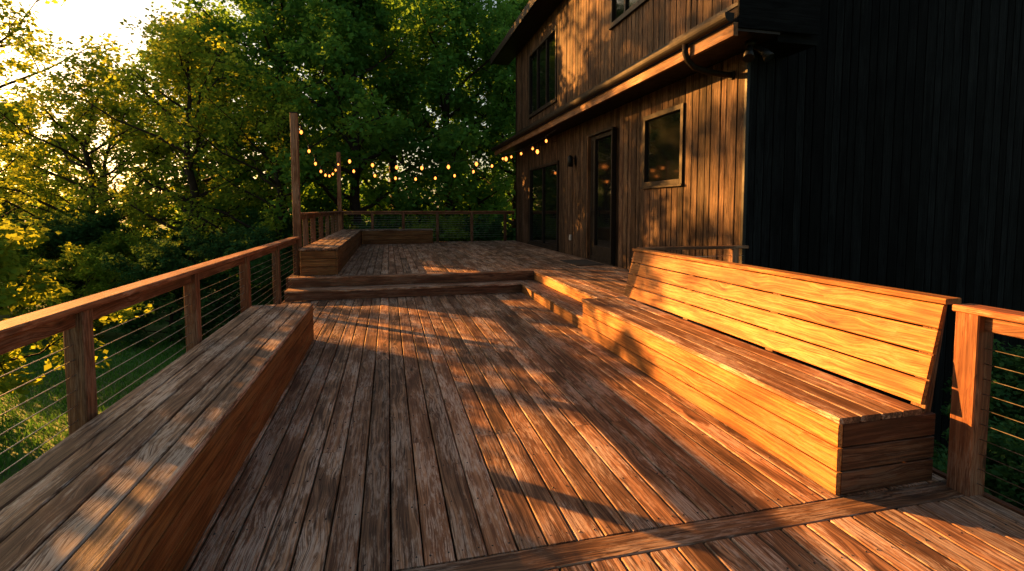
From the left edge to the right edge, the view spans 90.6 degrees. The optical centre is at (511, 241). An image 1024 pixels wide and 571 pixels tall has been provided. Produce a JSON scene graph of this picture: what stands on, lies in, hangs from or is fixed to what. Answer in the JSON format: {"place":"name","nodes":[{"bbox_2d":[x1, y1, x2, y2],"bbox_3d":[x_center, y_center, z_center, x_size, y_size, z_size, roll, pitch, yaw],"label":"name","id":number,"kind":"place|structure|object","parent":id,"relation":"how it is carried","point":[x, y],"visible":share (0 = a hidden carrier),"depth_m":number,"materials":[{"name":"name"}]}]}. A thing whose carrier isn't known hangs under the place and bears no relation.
{"place":"outdoors","nodes":[
{"label":"outdoors","id":0,"kind":"place"},
{"bbox_2d":[0,335,209,482],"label":"lawn grass","id":1,"kind":"structure","parent":0,"point":[64,401],"depth_m":11.49,"materials":[{"name":"green plant"}]},
{"bbox_2d":[0,0,508,212],"label":"sky","id":2,"kind":"structure","parent":0,"point":[74,19],"materials":[{"name":"white"}]},
{"bbox_2d":[0,217,947,483],"bbox_3d":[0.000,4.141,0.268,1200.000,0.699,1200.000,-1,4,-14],"label":"ground","id":3,"kind":"structure","parent":0,"point":[110,337],"depth_m":12.07,"materials":[{"name":"green plant"}]},
{"bbox_2d":[0,185,6,219],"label":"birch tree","id":4,"kind":"object","parent":3,"relation":"on","point":[0,209],"visible":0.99,"depth_m":15.16,"materials":[{"name":"green plant"}]},
{"bbox_2d":[0,203,17,225],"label":"shrub","id":5,"kind":"object","parent":3,"relation":"on","point":[8,207],"visible":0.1,"depth_m":20.48,"materials":[{"name":"green plant"}]},
{"bbox_2d":[0,128,40,217],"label":"birch tree","id":6,"kind":"object","parent":3,"relation":"on","point":[18,159],"visible":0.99,"depth_m":16.64,"materials":[{"name":"green plant"}]},
{"bbox_2d":[0,224,69,309],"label":"shrub","id":7,"kind":"object","parent":3,"relation":"on","point":[42,280],"visible":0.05,"depth_m":18.59,"materials":[{"name":"green plant"}]},
{"bbox_2d":[0,242,77,315],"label":"shrub","id":8,"kind":"object","parent":3,"relation":"on","point":[38,251],"visible":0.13,"depth_m":19.18,"materials":[{"name":"green plant"}]},
{"bbox_2d":[0,89,80,228],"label":"maple tree","id":9,"kind":"object","parent":3,"relation":"on","point":[48,157],"visible":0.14,"depth_m":29.38,"materials":[{"name":"green plant"}]},
{"bbox_2d":[0,249,87,319],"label":"shrub","id":10,"kind":"object","parent":3,"relation":"on","point":[22,262],"visible":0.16,"depth_m":16.07,"materials":[{"name":"green plant"}]},
{"bbox_2d":[0,0,133,186],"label":"maple tree","id":11,"kind":"object","parent":3,"relation":"on","point":[19,65],"visible":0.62,"depth_m":28.11,"materials":[{"name":"green plant"}]},
{"bbox_2d":[6,213,133,307],"bbox_3d":[-18.039,0.908,20.398,4.585,4.239,3.910,2,4,31],"label":"shrub","id":12,"kind":"object","parent":3,"relation":"on","point":[53,236],"visible":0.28,"depth_m":19.72,"materials":[{"name":"green plant"}]},
{"bbox_2d":[0,211,154,403],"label":"shrub","id":13,"kind":"object","parent":3,"relation":"on","point":[13,296],"visible":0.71,"depth_m":9.27,"materials":[{"name":"green plant"}]},
{"bbox_2d":[0,95,177,240],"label":"maple tree","id":14,"kind":"object","parent":3,"relation":"on","point":[95,158],"visible":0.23,"depth_m":26.50,"materials":[{"name":"green plant"}]},
{"bbox_2d":[42,211,142,294],"bbox_3d":[-18.110,0.765,21.951,4.665,4.314,3.979,3,5,39],"label":"shrub","id":15,"kind":"object","parent":3,"relation":"on","point":[124,228],"visible":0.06,"depth_m":21.39,"materials":[{"name":"green plant"}]},
{"bbox_2d":[44,204,142,294],"bbox_3d":[-18.222,0.657,21.403,4.250,4.608,4.984,-2,4,-32],"label":"shrub","id":16,"kind":"object","parent":3,"relation":"on","point":[100,222],"visible":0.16,"depth_m":20.97,"materials":[{"name":"green plant"}]},
{"bbox_2d":[15,241,172,345],"bbox_3d":[-13.385,1.647,15.710,3.674,3.329,3.626,0,4,2],"label":"shrub","id":17,"kind":"object","parent":3,"relation":"on","point":[80,261],"visible":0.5,"depth_m":15.36,"materials":[{"name":"green plant"}]},
{"bbox_2d":[0,39,193,226],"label":"maple tree","id":18,"kind":"object","parent":3,"relation":"on","point":[81,88],"visible":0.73,"depth_m":22.16,"materials":[{"name":"green plant"}]},
{"bbox_2d":[78,228,183,300],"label":"shrub","id":19,"kind":"object","parent":3,"relation":"on","point":[122,244],"visible":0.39,"depth_m":19.40,"materials":[{"name":"green plant"}]},
{"bbox_2d":[49,8,272,243],"bbox_3d":[-16.400,-4.683,26.065,12.273,14.532,9.776,2,4,31],"label":"maple tree","id":20,"kind":"object","parent":3,"relation":"on","point":[153,150],"visible":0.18,"depth_m":23.15,"materials":[{"name":"green plant"}]},
{"bbox_2d":[32,1,291,264],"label":"maple tree","id":21,"kind":"object","parent":3,"relation":"on","point":[186,53],"visible":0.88,"depth_m":19.98,"materials":[{"name":"green plant"}]},
{"bbox_2d":[99,236,239,351],"bbox_3d":[-10.506,1.587,15.843,3.288,3.565,3.856,0,4,7],"label":"shrub","id":22,"kind":"object","parent":3,"relation":"on","point":[164,257],"visible":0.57,"depth_m":15.02,"materials":[{"name":"green plant"}]},
{"bbox_2d":[140,215,231,305],"bbox_3d":[-14.075,0.853,22.130,3.978,4.313,4.665,1,4,19],"label":"shrub","id":23,"kind":"object","parent":3,"relation":"on","point":[179,295],"visible":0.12,"depth_m":21.23,"materials":[{"name":"green plant"}]},
{"bbox_2d":[94,5,332,231],"bbox_3d":[-17.142,-6.023,30.873,10.957,16.508,12.720,4,5,45],"label":"oak tree","id":24,"kind":"object","parent":3,"relation":"on","point":[191,141],"visible":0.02,"depth_m":29.23,"materials":[{"name":"green plant"}]},
{"bbox_2d":[174,223,285,329],"bbox_3d":[-9.397,1.333,17.166,4.284,3.961,3.653,2,4,33],"label":"shrub","id":25,"kind":"object","parent":3,"relation":"on","point":[226,245],"visible":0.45,"depth_m":16.30,"materials":[{"name":"green plant"}]},
{"bbox_2d":[0,158,509,240],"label":"distant treeline","id":26,"kind":"object","parent":3,"relation":"on","point":[44,175],"depth_m":60.76,"materials":[{"name":"green plant"}]},
{"bbox_2d":[219,250,293,321],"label":"shrub","id":27,"kind":"object","parent":3,"relation":"on","point":[260,261],"visible":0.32,"depth_m":15.59,"materials":[{"name":"green plant"}]},
{"bbox_2d":[140,57,382,245],"bbox_3d":[-9.745,-1.944,19.784,8.072,9.954,5.799,-4,5,-45],"label":"maple tree","id":28,"kind":"object","parent":3,"relation":"on","point":[274,182],"visible":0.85,"depth_m":18.99,"materials":[{"name":"green plant"}]},
{"bbox_2d":[224,206,330,300],"bbox_3d":[-9.315,0.824,20.826,5.064,4.682,4.318,0,4,0],"label":"shrub","id":29,"kind":"object","parent":3,"relation":"on","point":[254,213],"visible":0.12,"depth_m":20.18,"materials":[{"name":"green plant"}]},
{"bbox_2d":[169,0,390,236],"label":"oak tree","id":30,"kind":"object","parent":3,"relation":"on","point":[265,15],"visible":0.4,"depth_m":23.59,"materials":[{"name":"green plant"}]},
{"bbox_2d":[242,208,317,232],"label":"shrub","id":31,"kind":"object","parent":3,"relation":"on","point":[303,209],"visible":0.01,"depth_m":23.72,"materials":[{"name":"green plant"}]},
{"bbox_2d":[251,233,310,301],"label":"shrub","id":32,"kind":"object","parent":3,"relation":"on","point":[288,249],"visible":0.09,"depth_m":20.09,"materials":[{"name":"green plant"}]},
{"bbox_2d":[198,0,460,228],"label":"oak tree","id":33,"kind":"object","parent":3,"relation":"on","point":[355,25],"visible":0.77,"depth_m":22.13,"materials":[{"name":"green plant"}]},
{"bbox_2d":[240,8,421,220],"bbox_3d":[-12.448,-7.446,35.652,12.504,19.156,11.688,1,4,17],"label":"oak tree","id":34,"kind":"object","parent":3,"relation":"on","point":[306,73],"visible":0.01,"depth_m":34.37,"materials":[{"name":"green plant"}]},
{"bbox_2d":[309,220,376,300],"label":"shrub","id":35,"kind":"object","parent":3,"relation":"on","point":[353,227],"visible":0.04,"depth_m":21.17,"materials":[{"name":"green plant"}]},
{"bbox_2d":[361,218,400,228],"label":"shrub","id":36,"kind":"object","parent":3,"relation":"on","point":[395,227],"visible":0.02,"depth_m":23.93,"materials":[{"name":"green plant"}]},
{"bbox_2d":[352,220,413,228],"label":"shrub","id":37,"kind":"object","parent":3,"relation":"on","point":[361,224],"depth_m":22.45,"materials":[{"name":"green plant"}]},
{"bbox_2d":[299,0,488,224],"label":"oak tree","id":38,"kind":"object","parent":3,"relation":"on","point":[391,165],"visible":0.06,"depth_m":31.09,"materials":[{"name":"green plant"}]},
{"bbox_2d":[341,0,522,227],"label":"oak tree","id":39,"kind":"object","parent":3,"relation":"on","point":[454,20],"visible":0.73,"depth_m":23.98,"materials":[{"name":"green plant"}]},
{"bbox_2d":[401,210,484,241],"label":"shrub","id":40,"kind":"object","parent":3,"relation":"on","point":[453,233],"visible":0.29,"depth_m":21.46,"materials":[{"name":"green plant"}]},
{"bbox_2d":[405,0,528,237],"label":"oak tree","id":41,"kind":"object","parent":3,"relation":"on","point":[490,105],"visible":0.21,"depth_m":26.66,"materials":[{"name":"green plant"}]},
{"bbox_2d":[421,12,515,226],"bbox_3d":[-1.634,-7.470,38.228,12.504,19.156,11.688,0,4,4],"label":"oak tree","id":42,"kind":"object","parent":3,"relation":"on","point":[480,82],"visible":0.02,"depth_m":37.49,"materials":[{"name":"green plant"}]},
{"bbox_2d":[445,214,515,292],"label":"shrub","id":43,"kind":"object","parent":3,"relation":"on","point":[491,228],"visible":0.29,"depth_m":21.98,"materials":[{"name":"green plant"}]},
{"bbox_2d":[286,240,743,326],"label":"deck","id":44,"kind":"structure","parent":3,"relation":"on","point":[459,258],"depth_m":11.09,"materials":[{"name":"brown wood"}]},
{"bbox_2d":[289,112,301,248],"bbox_3d":[-4.063,-0.571,9.605,0.183,3.700,0.140,-1,4,-14],"label":"wooden light post","id":45,"kind":"object","parent":44,"relation":"on","point":[295,168],"visible":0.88,"depth_m":9.50,"materials":[{"name":"brown wood"}]},
{"bbox_2d":[301,211,341,246],"bbox_3d":[-5.132,-0.189,13.932,0.140,1.259,8.630,-1,4,-14],"label":"cable railing","id":46,"kind":"object","parent":44,"relation":"attached to","point":[305,216],"visible":0.62,"depth_m":12.31,"materials":[{"name":"brown wood"}]},
{"bbox_2d":[298,229,361,275],"bbox_3d":[-4.668,0.099,13.786,0.682,0.499,8.994,-1,4,-14],"label":"box bench","id":47,"kind":"object","parent":44,"relation":"on","point":[332,254],"visible":0.99,"depth_m":9.67,"materials":[{"name":"brown wood"}]},
{"bbox_2d":[336,151,341,230],"bbox_3d":[-6.145,-1.461,18.105,0.183,3.460,0.140,-1,4,-14],"label":"wooden light post","id":48,"kind":"object","parent":44,"relation":"on","point":[339,197],"visible":0.88,"depth_m":18.02,"materials":[{"name":"brown wood"}]},
{"bbox_2d":[299,120,339,176],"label":"string lights","id":49,"kind":"object","parent":48,"relation":"attached to","point":[309,148],"visible":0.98,"depth_m":11.62,"materials":[{"name":"yellow glass"}]},
{"bbox_2d":[343,160,496,180],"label":"string lights","id":50,"kind":"object","parent":48,"relation":"attached to","point":[454,175],"visible":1,"depth_m":18.75,"materials":[{"name":"glowing glass"},{"name":"black rubber cable"}]},
{"bbox_2d":[341,141,555,169],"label":"string lights","id":51,"kind":"object","parent":48,"relation":"attached to","point":[448,166],"visible":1,"depth_m":16.13,"materials":[{"name":"glowing glass"},{"name":"black rubber cable"}]},
{"bbox_2d":[361,229,432,243],"bbox_3d":[-4.104,-0.186,18.192,2.470,0.499,0.642,-1,4,-14],"label":"box bench","id":52,"kind":"object","parent":44,"relation":"on","point":[392,236],"visible":1,"depth_m":17.91,"materials":[{"name":"brown wood"}]},
{"bbox_2d":[342,211,514,241],"bbox_3d":[-3.027,-0.512,18.928,6.420,1.259,0.140,-1,4,-14],"label":"cable railing","id":53,"kind":"object","parent":44,"relation":"attached to","point":[437,221],"visible":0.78,"depth_m":18.92,"materials":[{"name":"brown wood"}]},
{"bbox_2d":[560,259,603,265],"bbox_3d":[1.584,0.481,11.609,0.650,0.015,1.100,-1,4,-14],"label":"door mat","id":54,"kind":"object","parent":44,"relation":"on","point":[584,262],"depth_m":11.53,"materials":[{"name":"fabric"}]},
{"bbox_2d":[637,245,748,291],"bbox_3d":[2.423,0.431,6.886,1.750,0.730,0.090,-1,4,-14],"label":"guard rail","id":55,"kind":"object","parent":44,"relation":"on","point":[734,255],"visible":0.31,"depth_m":6.91,"materials":[{"name":"brown wood"}]},
{"bbox_2d":[182,292,1023,570],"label":"deck","id":56,"kind":"structure","parent":3,"relation":"on","point":[518,431],"depth_m":2.99,"materials":[{"name":"brown wood"}]},
{"bbox_2d":[0,236,299,473],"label":"cable railing","id":57,"kind":"object","parent":56,"relation":"on","point":[72,320],"visible":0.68,"depth_m":2.94,"materials":[{"name":"brown wood"}]},
{"bbox_2d":[0,303,313,570],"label":"box bench","id":58,"kind":"object","parent":56,"relation":"on","point":[141,477],"visible":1,"depth_m":2.42,"materials":[{"name":"brown wood"}]},
{"bbox_2d":[284,272,590,329],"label":"deck steps","id":59,"kind":"structure","parent":56,"relation":"on","point":[543,293],"depth_m":9.23,"materials":[{"name":"brown wood"}]},
{"bbox_2d":[582,248,961,494],"bbox_3d":[1.744,0.753,4.724,0.822,1.083,3.840,-1,4,-14],"label":"bench with backrest","id":60,"kind":"object","parent":56,"relation":"on","point":[834,434],"visible":1,"depth_m":3.53,"materials":[{"name":"brown wood"}]},
{"bbox_2d":[946,303,1023,505],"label":"cable railing","id":61,"kind":"object","parent":56,"relation":"on","point":[977,326],"visible":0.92,"depth_m":2.81,"materials":[{"name":"brown wood"}]},
{"bbox_2d":[516,17,774,340],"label":"trim","id":62,"kind":"structure","parent":3,"relation":"on","point":[745,155],"depth_m":7.03,"materials":[{"name":"black wood"}]},
{"bbox_2d":[490,0,562,64],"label":"roof","id":63,"kind":"structure","parent":62,"relation":"on","point":[532,18],"depth_m":16.39,"materials":[{"name":"brown wood"}]},
{"bbox_2d":[586,127,616,265],"bbox_3d":[2.053,-1.007,11.627,0.156,3.010,1.420,-1,4,-14],"label":"glass door","id":64,"kind":"structure","parent":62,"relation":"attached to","point":[601,183],"depth_m":11.73,"materials":[{"name":"black glass"}]},
{"bbox_2d":[517,0,737,131],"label":"siding","id":65,"kind":"object","parent":62,"relation":"attached to","point":[593,50],"visible":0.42,"depth_m":11.84,"materials":[{"name":"brown wood"}]},
{"bbox_2d":[528,25,556,118],"bbox_3d":[0.945,-5.227,16.035,0.096,2.162,2.960,-1,4,-14],"label":"triple window","id":66,"kind":"structure","parent":65,"relation":"attached to","point":[542,75],"depth_m":15.94,"materials":[{"name":"black glass"}]},
{"bbox_2d":[609,0,647,29],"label":"window","id":67,"kind":"structure","parent":65,"relation":"attached to","point":[621,10],"depth_m":10.59,"materials":[{"name":"black glass"}]},
{"bbox_2d":[517,52,744,285],"bbox_3d":[1.705,-1.170,13.296,0.034,3.700,12.862,-1,4,-14],"label":"siding","id":68,"kind":"object","parent":62,"relation":"attached to","point":[696,205],"visible":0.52,"depth_m":8.91,"materials":[{"name":"brown wood"}]},
{"bbox_2d":[528,160,558,250],"bbox_3d":[0.981,-1.126,16.154,0.096,2.622,3.060,-1,4,-14],"label":"sliding door","id":69,"kind":"structure","parent":68,"relation":"attached to","point":[543,205],"depth_m":16.04,"materials":[{"name":"black glass"}]},
{"bbox_2d":[567,155,575,166],"bbox_3d":[1.561,-2.113,13.303,0.210,0.300,0.145,-1,4,-14],"label":"wall sconce","id":70,"kind":"object","parent":68,"relation":"attached to","point":[571,161],"depth_m":13.25,"materials":[{"name":"black metal"}]},
{"bbox_2d":[640,103,685,188],"bbox_3d":[2.692,-1.656,9.086,0.096,1.372,1.410,-1,4,-14],"label":"kitchen window","id":71,"kind":"structure","parent":68,"relation":"attached to","point":[663,150],"depth_m":9.05,"materials":[{"name":"brown glass"}]},
{"bbox_2d":[495,0,820,154],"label":"skirt roof","id":72,"kind":"structure","parent":62,"relation":"attached to","point":[782,28],"depth_m":6.94,"materials":[{"name":"brown wood"}]},
{"bbox_2d":[500,130,554,159],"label":"string lights","id":73,"kind":"object","parent":72,"relation":"hanging from","point":[527,146],"visible":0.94,"depth_m":15.04,"materials":[{"name":"yellow glass"}]},
{"bbox_2d":[491,12,735,150],"bbox_3d":[1.280,-2.951,13.113,0.845,0.523,14.270,-1,4,-14],"label":"gutter and downspout","id":74,"kind":"object","parent":72,"relation":"attached to","point":[715,23],"visible":1,"depth_m":7.47,"materials":[{"name":"metal"}]},
{"bbox_2d":[743,40,773,62],"bbox_3d":[3.120,-2.438,6.503,0.422,0.303,0.298,-1,4,-14],"label":"flood light","id":75,"kind":"object","parent":72,"relation":"attached to","point":[763,52],"visible":1,"depth_m":6.45,"materials":[{"name":"black metal"}]},
{"bbox_2d":[742,0,1023,448],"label":"black side siding","id":76,"kind":"object","parent":62,"relation":"attached to","point":[891,150],"visible":0.48,"depth_m":7.63,"materials":[{"name":"black wood"}]},
{"bbox_2d":[931,402,1023,509],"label":"shrub","id":77,"kind":"object","parent":3,"relation":"on","point":[1002,471],"visible":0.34,"depth_m":4.48,"materials":[{"name":"green plant"}]},
{"bbox_2d":[933,339,1023,457],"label":"shrub","id":78,"kind":"object","parent":3,"relation":"on","point":[1007,393],"visible":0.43,"depth_m":6.00,"materials":[{"name":"green plant"}]}
]}

